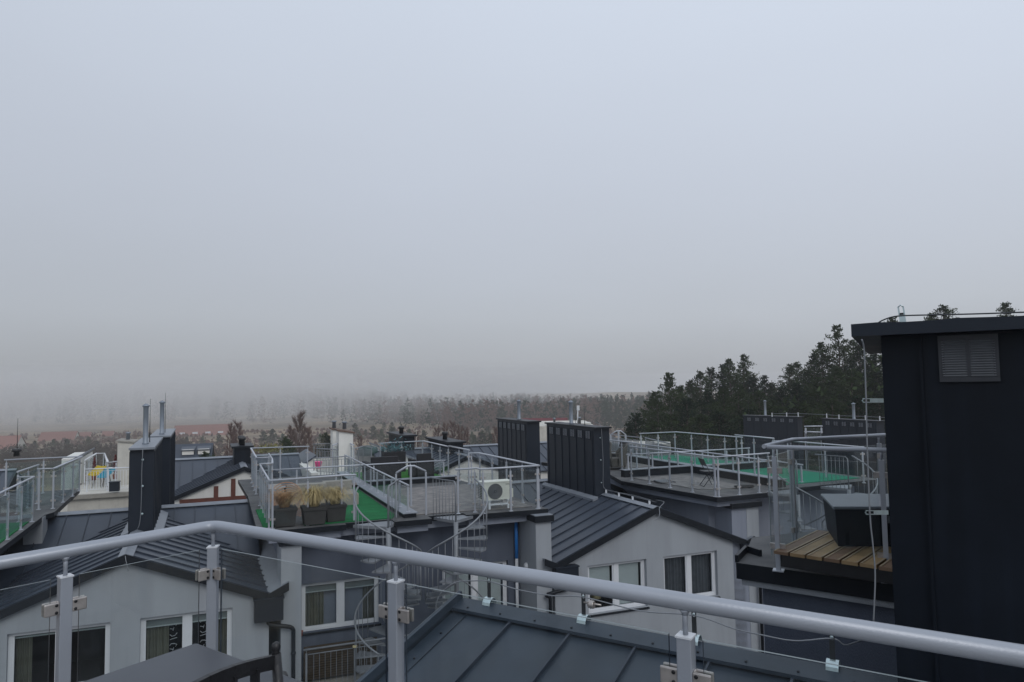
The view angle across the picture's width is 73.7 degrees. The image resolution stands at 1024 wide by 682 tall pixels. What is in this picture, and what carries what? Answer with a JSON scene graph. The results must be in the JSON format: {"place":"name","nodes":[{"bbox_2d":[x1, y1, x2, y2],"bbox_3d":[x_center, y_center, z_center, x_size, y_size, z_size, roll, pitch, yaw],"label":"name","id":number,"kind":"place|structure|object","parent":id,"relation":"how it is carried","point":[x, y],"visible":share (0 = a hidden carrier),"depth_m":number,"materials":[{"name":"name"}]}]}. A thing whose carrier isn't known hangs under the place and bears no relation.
{"place":"outdoors","nodes":[
{"label":"outdoors","id":0,"kind":"place"},
{"bbox_2d":[0,468,30,493],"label":"gable house","id":1,"kind":"structure","parent":0,"point":[12,476],"depth_m":29.37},
{"bbox_2d":[56,447,128,511],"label":"white terrace house","id":2,"kind":"structure","parent":0,"point":[101,497],"depth_m":33.70,"materials":[{"name":"paint"}]},
{"bbox_2d":[116,432,138,484],"bbox_3d":[-20.578,6.583,36.551,0.892,3.388,1.660,0,-4,-20],"label":"chimney","id":3,"kind":"object","parent":2,"relation":"on","point":[125,445],"visible":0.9,"depth_m":35.85,"materials":[{"name":"concrete"}]},
{"bbox_2d":[322,479,358,504],"bbox_3d":[-4.783,4.213,18.966,0.798,0.556,1.207,1,-4,-24],"label":"concrete seat","id":4,"kind":"object","parent":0,"point":[346,485],"visible":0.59,"depth_m":19.20,"materials":[{"name":"grey concrete"}]},
{"bbox_2d":[0,389,888,493],"bbox_3d":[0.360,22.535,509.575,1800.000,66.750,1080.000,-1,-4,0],"label":"ground","id":5,"kind":"structure","parent":0,"point":[30,427],"depth_m":447.93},
{"bbox_2d":[38,431,79,440],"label":"red roofed house","id":6,"kind":"structure","parent":5,"relation":"on","point":[50,436],"depth_m":328.10,"materials":[{"name":"tile"}]},
{"bbox_2d":[0,436,328,475],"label":"thicket","id":7,"kind":"object","parent":5,"relation":"on","point":[69,449],"visible":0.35,"depth_m":182.70,"materials":[{"name":"plant"}]},
{"bbox_2d":[175,443,214,457],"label":"dark roofed house","id":8,"kind":"structure","parent":5,"relation":"on","point":[188,450],"depth_m":59.12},
{"bbox_2d":[174,424,229,435],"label":"red roofed house","id":9,"kind":"structure","parent":5,"relation":"on","point":[220,429],"depth_m":339.08,"materials":[{"name":"tile"}]},
{"bbox_2d":[289,410,311,452],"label":"bare tree","id":10,"kind":"object","parent":5,"relation":"on","point":[298,429],"visible":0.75,"depth_m":104.05,"materials":[{"name":"brown plant"}]},
{"bbox_2d":[0,423,624,474],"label":"heath scrub","id":11,"kind":"object","parent":5,"relation":"on","point":[139,433],"visible":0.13,"depth_m":312.04,"materials":[{"name":"plant"}]},
{"bbox_2d":[0,379,700,430],"bbox_3d":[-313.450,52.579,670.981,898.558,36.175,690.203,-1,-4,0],"label":"conifer forest","id":12,"kind":"object","parent":5,"relation":"on","point":[607,413],"visible":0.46,"depth_m":488.93,"materials":[{"name":"green plant"}]},
{"bbox_2d":[615,412,651,440],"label":"pine tree","id":13,"kind":"object","parent":5,"relation":"on","point":[636,419],"visible":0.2,"depth_m":61.41,"materials":[{"name":"green plant"}]},
{"bbox_2d":[621,390,684,439],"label":"pine tree","id":14,"kind":"object","parent":5,"relation":"on","point":[655,403],"visible":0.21,"depth_m":65.74,"materials":[{"name":"green plant"}]},
{"bbox_2d":[635,413,697,453],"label":"pine tree","id":15,"kind":"object","parent":5,"relation":"on","point":[670,423],"visible":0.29,"depth_m":55.80,"materials":[{"name":"green plant"}]},
{"bbox_2d":[647,372,690,441],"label":"pine tree","id":16,"kind":"object","parent":5,"relation":"on","point":[669,384],"visible":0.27,"depth_m":71.53,"materials":[{"name":"green plant"}]},
{"bbox_2d":[663,398,718,455],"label":"pine tree","id":17,"kind":"object","parent":5,"relation":"on","point":[689,405],"visible":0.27,"depth_m":63.28,"materials":[{"name":"green plant"}]},
{"bbox_2d":[660,413,740,460],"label":"pine tree","id":18,"kind":"object","parent":5,"relation":"on","point":[700,420],"visible":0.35,"depth_m":53.19,"materials":[{"name":"green plant"}]},
{"bbox_2d":[683,370,724,424],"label":"pine tree","id":19,"kind":"object","parent":5,"relation":"on","point":[700,375],"visible":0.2,"depth_m":83.07,"materials":[{"name":"green plant"}]},
{"bbox_2d":[687,390,733,454],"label":"pine tree","id":20,"kind":"object","parent":5,"relation":"on","point":[707,397],"visible":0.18,"depth_m":69.46,"materials":[{"name":"green plant"}]},
{"bbox_2d":[690,388,743,459],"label":"pine tree","id":21,"kind":"object","parent":5,"relation":"on","point":[724,392],"visible":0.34,"depth_m":65.35,"materials":[{"name":"green plant"}]},
{"bbox_2d":[700,410,744,461],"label":"pine tree","id":22,"kind":"object","parent":5,"relation":"on","point":[720,416],"visible":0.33,"depth_m":53.66,"materials":[{"name":"green plant"}]},
{"bbox_2d":[700,384,755,452],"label":"pine tree","id":23,"kind":"object","parent":5,"relation":"on","point":[740,392],"visible":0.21,"depth_m":69.28,"materials":[{"name":"green plant"}]},
{"bbox_2d":[715,358,754,421],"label":"pine tree","id":24,"kind":"object","parent":5,"relation":"on","point":[729,365],"visible":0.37,"depth_m":83.83,"materials":[{"name":"green plant"}]},
{"bbox_2d":[718,353,767,424],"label":"pine tree","id":25,"kind":"object","parent":5,"relation":"on","point":[743,366],"visible":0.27,"depth_m":85.75,"materials":[{"name":"green plant"}]},
{"bbox_2d":[619,354,883,468],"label":"undergrowth","id":26,"kind":"object","parent":5,"relation":"on","point":[784,408],"visible":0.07,"depth_m":61.43,"materials":[{"name":"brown plant"}]},
{"bbox_2d":[726,389,781,452],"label":"pine tree","id":27,"kind":"object","parent":5,"relation":"on","point":[757,393],"visible":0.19,"depth_m":65.96,"materials":[{"name":"green plant"}]},
{"bbox_2d":[741,400,803,468],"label":"chimney","id":28,"kind":"object","parent":5,"relation":"on","point":[778,427],"visible":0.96,"depth_m":44.00,"materials":[{"name":"metal"}]},
{"bbox_2d":[763,364,806,412],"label":"pine tree","id":29,"kind":"object","parent":5,"relation":"on","point":[790,381],"visible":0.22,"depth_m":83.54,"materials":[{"name":"green plant"}]},
{"bbox_2d":[775,382,824,454],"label":"pine tree","id":30,"kind":"object","parent":5,"relation":"on","point":[797,387],"visible":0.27,"depth_m":65.49,"materials":[{"name":"green plant"}]},
{"bbox_2d":[796,403,821,471],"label":"pine tree","id":31,"kind":"object","parent":5,"relation":"on","point":[806,412],"visible":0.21,"depth_m":51.15,"materials":[{"name":"green plant"}]},
{"bbox_2d":[788,377,839,457],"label":"pine tree","id":32,"kind":"object","parent":5,"relation":"on","point":[817,381],"visible":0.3,"depth_m":63.77,"materials":[{"name":"green plant"}]},
{"bbox_2d":[794,342,841,418],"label":"pine tree","id":33,"kind":"object","parent":5,"relation":"on","point":[822,362],"visible":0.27,"depth_m":76.15,"materials":[{"name":"green plant"}]},
{"bbox_2d":[805,366,869,419],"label":"pine tree","id":34,"kind":"object","parent":5,"relation":"on","point":[837,370],"visible":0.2,"depth_m":65.46,"materials":[{"name":"green plant"}]},
{"bbox_2d":[798,324,879,401],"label":"pine tree","id":35,"kind":"object","parent":5,"relation":"on","point":[832,358],"visible":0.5,"depth_m":74.22,"materials":[{"name":"green plant"}]},
{"bbox_2d":[804,397,886,470],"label":"pine tree","id":36,"kind":"object","parent":5,"relation":"on","point":[830,403],"visible":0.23,"depth_m":51.70,"materials":[{"name":"green plant"}]},
{"bbox_2d":[809,368,884,434],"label":"pine tree","id":37,"kind":"object","parent":5,"relation":"on","point":[850,372],"visible":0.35,"depth_m":61.87,"materials":[{"name":"green plant"}]},
{"bbox_2d":[810,395,886,459],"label":"pine tree","id":38,"kind":"object","parent":5,"relation":"on","point":[859,402],"visible":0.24,"depth_m":51.49,"materials":[{"name":"green plant"}]},
{"bbox_2d":[820,401,887,493],"bbox_3d":[18.510,6.962,36.927,0.663,7.430,3.607,1,-4,-25],"label":"chimney","id":39,"kind":"object","parent":5,"relation":"on","point":[840,426],"visible":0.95,"depth_m":36.62,"materials":[{"name":"metal"}]},
{"bbox_2d":[826,344,881,400],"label":"pine tree","id":40,"kind":"object","parent":5,"relation":"on","point":[853,360],"visible":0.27,"depth_m":71.96,"materials":[{"name":"green plant"}]},
{"bbox_2d":[0,0,1023,397],"label":"sky","id":41,"kind":"structure","parent":0,"point":[436,197],"materials":[{"name":"grey"}]},
{"bbox_2d":[610,443,627,469],"bbox_3d":[3.955,4.266,25.299,0.681,0.951,0.779,-1,-4,0],"label":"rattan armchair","id":42,"kind":"object","parent":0,"point":[615,461],"visible":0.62,"depth_m":25.01,"materials":[{"name":"grey wicker"}]},
{"bbox_2d":[735,530,897,677],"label":"terrace house","id":43,"kind":"structure","parent":0,"point":[798,589],"depth_m":6.19,"materials":[{"name":"black metal"}]},
{"bbox_2d":[762,433,885,554],"bbox_3d":[3.834,1.565,7.245,3.448,1.140,0.420,1,-4,-25],"label":"terrace railing","id":44,"kind":"object","parent":43,"relation":"on","point":[791,463],"visible":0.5,"depth_m":6.95,"materials":[{"name":"metal"}]},
{"bbox_2d":[767,445,891,572],"bbox_3d":[3.523,1.475,5.693,2.609,1.140,0.096,-3,-4,28],"label":"terrace railing","id":45,"kind":"object","parent":43,"relation":"on","point":[881,474],"visible":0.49,"depth_m":6.12,"materials":[{"name":"metal"}]},
{"bbox_2d":[774,530,892,583],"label":"plank deck","id":46,"kind":"structure","parent":43,"relation":"on","point":[819,551],"depth_m":5.98,"materials":[{"name":"brown wood"}]},
{"bbox_2d":[821,494,890,545],"bbox_3d":[3.598,1.698,6.526,1.319,0.385,0.879,-1,-4,5],"label":"hot tub","id":47,"kind":"object","parent":46,"relation":"on","point":[847,520],"visible":0.45,"depth_m":6.22,"materials":[{"name":"black plastic"}]},
{"bbox_2d":[851,316,1023,681],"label":"chimney","id":48,"kind":"object","parent":43,"relation":"on","point":[953,389],"visible":1,"depth_m":3.96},
{"bbox_2d":[861,339,875,620],"bbox_3d":[2.119,0.828,4.046,0.035,1.679,0.030,-1,-4,0],"label":"lightning wire","id":49,"kind":"object","parent":48,"relation":"attached to","point":[868,482],"visible":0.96,"depth_m":4.05,"materials":[{"name":"metal"}]},
{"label":"courtyard paving","id":50,"kind":"structure","parent":0,"visible":0},
{"bbox_2d":[0,489,79,555],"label":"terrace house","id":51,"kind":"structure","parent":50,"relation":"on","point":[33,532],"depth_m":17.83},
{"bbox_2d":[0,476,34,539],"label":"terrace railing","id":52,"kind":"object","parent":51,"relation":"on","point":[20,503],"visible":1,"depth_m":16.00,"materials":[{"name":"metal"}]},
{"bbox_2d":[3,456,82,509],"bbox_3d":[-14.211,4.151,20.052,2.177,1.121,3.590,0,-4,-21],"label":"terrace railing","id":53,"kind":"object","parent":51,"relation":"on","point":[39,476],"visible":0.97,"depth_m":20.89,"materials":[{"name":"metal"}]},
{"bbox_2d":[0,499,295,681],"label":"gable house","id":54,"kind":"structure","parent":50,"relation":"on","point":[135,613],"depth_m":14.70,"materials":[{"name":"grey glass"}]},
{"bbox_2d":[7,622,109,681],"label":"window","id":55,"kind":"structure","parent":54,"relation":"in","point":[27,651],"depth_m":14.56,"materials":[{"name":"white glass"}]},
{"bbox_2d":[128,398,162,533],"bbox_3d":[-9.616,3.490,17.981,0.559,3.940,3.724,1,-4,-24],"label":"chimney","id":56,"kind":"object","parent":54,"relation":"on","point":[145,484],"visible":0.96,"depth_m":16.45,"materials":[{"name":"metal"}]},
{"bbox_2d":[150,392,175,504],"bbox_3d":[-11.435,3.724,22.389,0.589,4.070,3.985,1,-4,-24],"label":"chimney","id":57,"kind":"object","parent":54,"relation":"on","point":[168,467],"visible":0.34,"depth_m":20.88,"materials":[{"name":"metal"}]},
{"bbox_2d":[140,608,231,661],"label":"window","id":58,"kind":"structure","parent":54,"relation":"in","point":[155,637],"depth_m":14.47,"materials":[{"name":"white glass"}]},
{"bbox_2d":[175,452,301,503],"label":"gable house","id":59,"kind":"structure","parent":50,"relation":"on","point":[206,479],"depth_m":30.51,"materials":[{"name":"white paint"}]},
{"bbox_2d":[230,436,253,464],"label":"chimney","id":60,"kind":"object","parent":59,"relation":"on","point":[241,451],"visible":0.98,"depth_m":30.97,"materials":[{"name":"black metal"}]},
{"bbox_2d":[299,442,434,475],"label":"white terrace house","id":61,"kind":"structure","parent":50,"relation":"on","point":[303,457],"depth_m":34.10,"materials":[{"name":"white paint"}]},
{"bbox_2d":[334,421,354,471],"bbox_3d":[-8.356,5.976,34.058,0.839,3.906,1.460,0,-4,-20],"label":"chimney","id":62,"kind":"object","parent":61,"relation":"on","point":[344,438],"visible":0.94,"depth_m":33.52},
{"bbox_2d":[386,426,416,450],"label":"chimney","id":63,"kind":"object","parent":61,"relation":"on","point":[393,435],"visible":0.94,"depth_m":36.50,"materials":[{"name":"black metal"}]},
{"bbox_2d":[238,469,553,680],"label":"terrace house","id":64,"kind":"structure","parent":50,"relation":"on","point":[320,605],"depth_m":17.06,"materials":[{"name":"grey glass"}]},
{"bbox_2d":[258,464,269,527],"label":"terrace railing","id":65,"kind":"object","parent":64,"relation":"on","point":[264,486],"visible":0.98,"depth_m":16.90,"materials":[{"name":"glass"}]},
{"bbox_2d":[250,446,308,493],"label":"terrace railing","id":66,"kind":"object","parent":64,"relation":"on","point":[254,470],"visible":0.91,"depth_m":22.37,"materials":[{"name":"metal"}]},
{"bbox_2d":[261,489,304,526],"bbox_3d":[-5.328,3.907,15.982,1.141,0.784,1.174,-1,-4,0],"label":"planter","id":67,"kind":"object","parent":64,"relation":"on","point":[284,515],"visible":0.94,"depth_m":15.80,"materials":[{"name":"grey plastic"}]},
{"bbox_2d":[281,484,344,524],"bbox_3d":[-4.694,3.867,16.129,1.783,0.861,1.687,-1,-4,0],"label":"planter","id":68,"kind":"object","parent":64,"relation":"on","point":[314,513],"visible":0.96,"depth_m":15.94,"materials":[{"name":"grey plastic"}]},
{"bbox_2d":[269,474,356,528],"bbox_3d":[-4.656,3.752,16.054,1.986,1.123,0.166,1,-4,-25],"label":"terrace railing","id":69,"kind":"object","parent":64,"relation":"on","point":[272,519],"visible":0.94,"depth_m":16.02,"materials":[{"name":"metal"}]},
{"bbox_2d":[313,486,352,521],"bbox_3d":[-4.268,3.911,16.408,1.314,0.793,1.328,-1,-4,0],"label":"planter","id":70,"kind":"object","parent":64,"relation":"on","point":[336,511],"visible":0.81,"depth_m":16.25,"materials":[{"name":"grey plastic"}]},
{"bbox_2d":[302,673,363,681],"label":"balcony","id":71,"kind":"structure","parent":64,"relation":"attached to","point":[341,678],"depth_m":16.10,"materials":[{"name":"concrete"}]},
{"bbox_2d":[303,637,376,680],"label":"slatted screen","id":72,"kind":"object","parent":71,"relation":"on","point":[327,664],"visible":0.75,"depth_m":16.08,"materials":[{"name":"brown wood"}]},
{"bbox_2d":[303,634,407,681],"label":"balcony railing","id":73,"kind":"object","parent":71,"relation":"on","point":[306,650],"visible":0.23,"depth_m":15.31,"materials":[{"name":"metal"}]},
{"bbox_2d":[302,576,380,635],"bbox_3d":[-4.154,6.361,16.549,1.901,1.180,0.359,0,-4,-20],"label":"window","id":74,"kind":"structure","parent":64,"relation":"in","point":[312,593],"depth_m":16.52,"materials":[{"name":"white glass"}]},
{"bbox_2d":[257,460,444,485],"bbox_3d":[-5.026,4.236,21.872,5.950,0.541,0.096,0,-4,-20],"label":"terrace railing","id":75,"kind":"object","parent":64,"relation":"on","point":[350,465],"visible":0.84,"depth_m":21.79,"materials":[{"name":"grey metal"}]},
{"bbox_2d":[344,454,409,511],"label":"terrace railing","id":76,"kind":"object","parent":64,"relation":"on","point":[377,473],"visible":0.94,"depth_m":19.83,"materials":[{"name":"grey metal"}]},
{"bbox_2d":[362,456,400,479],"bbox_3d":[-4.396,4.270,23.074,1.207,0.780,0.820,0,-4,-20],"label":"rattan sofa","id":77,"kind":"object","parent":64,"relation":"on","point":[390,470],"visible":0.63,"depth_m":22.72,"materials":[{"name":"grey wicker"}]},
{"bbox_2d":[353,479,421,673],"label":"spiral staircase","id":78,"kind":"structure","parent":64,"relation":"on","point":[414,594],"depth_m":15.69,"materials":[{"name":"metal"}]},
{"bbox_2d":[375,436,411,471],"bbox_3d":[-4.387,4.150,25.084,1.394,1.265,0.599,0,-4,-17],"label":"planter","id":79,"kind":"object","parent":64,"relation":"on","point":[401,455],"visible":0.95,"depth_m":24.95,"materials":[{"name":"black wicker"}]},
{"bbox_2d":[395,465,426,516],"bbox_3d":[-2.501,3.707,16.933,0.790,1.253,0.050,0,-4,-20],"label":"rail end","id":80,"kind":"object","parent":64,"relation":"on","point":[410,466],"visible":0.97,"depth_m":16.93,"materials":[{"name":"silver metal"}]},
{"bbox_2d":[408,453,433,476],"bbox_3d":[-3.145,4.278,23.696,0.800,0.800,0.720,0,-4,-20],"label":"rattan sofa","id":81,"kind":"object","parent":64,"relation":"on","point":[428,467],"visible":0.72,"depth_m":23.39,"materials":[{"name":"grey wicker"}]},
{"bbox_2d":[378,440,470,483],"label":"terrace railing","id":82,"kind":"object","parent":64,"relation":"on","point":[448,452],"visible":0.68,"depth_m":23.64,"materials":[{"name":"metal"}]},
{"bbox_2d":[425,477,487,608],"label":"spiral staircase","id":83,"kind":"structure","parent":64,"relation":"on","point":[432,596],"depth_m":16.27,"materials":[{"name":"metal"}]},
{"bbox_2d":[442,560,506,604],"bbox_3d":[-0.978,6.887,17.705,1.774,2.250,0.092,0,-4,-20],"label":"window","id":84,"kind":"structure","parent":64,"relation":"in","point":[480,586],"depth_m":17.83,"materials":[{"name":"white glass"}]},
{"bbox_2d":[478,479,512,509],"bbox_3d":[-0.415,3.986,17.797,0.900,0.695,0.450,0,-4,-20],"label":"air conditioner","id":85,"kind":"object","parent":64,"relation":"on","point":[497,490],"visible":0.95,"depth_m":17.65,"materials":[{"name":"white metal"}]},
{"bbox_2d":[455,465,539,513],"bbox_3d":[-0.332,3.760,17.307,2.206,1.123,0.336,0,-4,-12],"label":"terrace railing","id":86,"kind":"object","parent":64,"relation":"on","point":[510,502],"visible":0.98,"depth_m":17.28,"materials":[{"name":"metal"}]},
{"bbox_2d":[469,452,539,507],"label":"terrace railing","id":87,"kind":"object","parent":64,"relation":"on","point":[492,463],"visible":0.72,"depth_m":19.41,"materials":[{"name":"metal"}]},
{"bbox_2d":[373,441,547,483],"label":"gable house","id":88,"kind":"structure","parent":50,"relation":"on","point":[491,449],"depth_m":34.19,"materials":[{"name":"white paint"}]},
{"bbox_2d":[425,432,465,455],"bbox_3d":[-3.479,5.526,35.464,0.938,1.620,3.815,1,-4,-24],"label":"chimney","id":89,"kind":"object","parent":88,"relation":"on","point":[444,439],"visible":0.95,"depth_m":34.60,"materials":[{"name":"black metal"}]},
{"bbox_2d":[473,478,764,652],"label":"gable house","id":90,"kind":"structure","parent":50,"relation":"on","point":[621,538],"depth_m":18.58,"materials":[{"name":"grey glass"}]},
{"bbox_2d":[496,400,540,480],"bbox_3d":[0.233,3.965,26.659,0.563,3.340,3.029,1,-4,-24],"label":"chimney","id":91,"kind":"object","parent":90,"relation":"on","point":[518,438],"visible":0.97,"depth_m":26.05,"materials":[{"name":"black metal"}]},
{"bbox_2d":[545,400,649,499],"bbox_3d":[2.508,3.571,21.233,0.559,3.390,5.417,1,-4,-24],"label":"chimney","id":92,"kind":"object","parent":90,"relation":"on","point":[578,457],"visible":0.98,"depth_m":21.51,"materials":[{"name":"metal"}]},
{"bbox_2d":[588,559,649,616],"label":"window","id":93,"kind":"structure","parent":90,"relation":"in","point":[629,572],"depth_m":18.12,"materials":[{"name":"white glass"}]},
{"bbox_2d":[663,551,720,597],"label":"window","id":94,"kind":"structure","parent":90,"relation":"in","point":[688,573],"depth_m":18.93,"materials":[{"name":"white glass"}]},
{"bbox_2d":[355,591,897,681],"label":"lean to house","id":95,"kind":"structure","parent":50,"relation":"on","point":[457,638],"depth_m":5.08,"materials":[{"name":"metal"}]},
{"bbox_2d":[482,578,496,605],"bbox_3d":[-0.204,2.166,5.868,0.076,0.308,0.140,-3,-4,32],"label":"conductor holder","id":96,"kind":"object","parent":95,"relation":"attached to","point":[485,602],"visible":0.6,"depth_m":5.87,"materials":[{"name":"metal"}]},
{"bbox_2d":[435,580,860,645],"bbox_3d":[0.718,2.094,5.019,3.486,0.767,1.030,-2,-4,23],"label":"conductor cable","id":97,"kind":"object","parent":96,"relation":"attached to","point":[591,603],"visible":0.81,"depth_m":5.24,"materials":[{"name":"metal"}]},
{"bbox_2d":[826,635,839,671],"bbox_3d":[2.090,2.043,4.457,0.076,0.308,0.140,-3,-4,32],"label":"conductor holder","id":98,"kind":"object","parent":95,"relation":"attached to","point":[832,659],"visible":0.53,"depth_m":4.46,"materials":[{"name":"metal"}]},
{"bbox_2d":[541,452,876,651],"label":"terrace house","id":99,"kind":"structure","parent":50,"relation":"on","point":[747,513],"depth_m":21.10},
{"bbox_2d":[629,446,716,496],"bbox_3d":[4.781,3.888,20.714,0.096,1.121,3.950,1,-4,-27],"label":"terrace railing","id":100,"kind":"object","parent":99,"relation":"on","point":[691,461],"visible":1,"depth_m":20.67,"materials":[{"name":"metal"}]},
{"bbox_2d":[639,431,743,462],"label":"terrace railing","id":101,"kind":"object","parent":99,"relation":"on","point":[691,438],"visible":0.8,"depth_m":27.60,"materials":[{"name":"metal"}]},
{"bbox_2d":[617,441,802,481],"bbox_3d":[6.251,4.148,24.518,0.096,0.521,10.526,1,-4,-24],"label":"terrace railing","id":102,"kind":"object","parent":99,"relation":"on","point":[801,474],"visible":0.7,"depth_m":22.90,"materials":[{"name":"grey metal"}]},
{"bbox_2d":[716,452,771,496],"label":"terrace railing","id":103,"kind":"object","parent":99,"relation":"on","point":[738,471],"visible":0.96,"depth_m":19.28,"materials":[{"name":"metal"}]},
{"bbox_2d":[767,456,825,533],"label":"spiral staircase","id":104,"kind":"structure","parent":99,"relation":"on","point":[783,493],"depth_m":19.22,"materials":[{"name":"metal"}]},
{"bbox_2d":[815,454,877,529],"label":"spiral staircase","id":105,"kind":"structure","parent":99,"relation":"on","point":[847,488],"depth_m":20.42,"materials":[{"name":"metal"}]},
{"bbox_3d":[-0.301,6.198,-0.314,6.000,9.000,6.132,-1,-4,0],"label":"corner house","id":106,"kind":"object","parent":50,"relation":"on","visible":0},
{"bbox_2d":[84,644,301,681],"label":"table","id":107,"kind":"object","parent":106,"relation":"on","point":[191,663],"visible":0.88,"depth_m":2.32,"materials":[{"name":"black metal"}]},
{"bbox_2d":[192,641,287,681],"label":"metal chair","id":108,"kind":"object","parent":106,"relation":"on","point":[253,668],"visible":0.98,"depth_m":2.11,"materials":[{"name":"black metal"}]},
{"bbox_2d":[0,521,1023,681],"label":"terrace railing","id":109,"kind":"object","parent":106,"relation":"on","point":[396,612],"visible":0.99,"depth_m":2.21,"materials":[{"name":"grey metal"}]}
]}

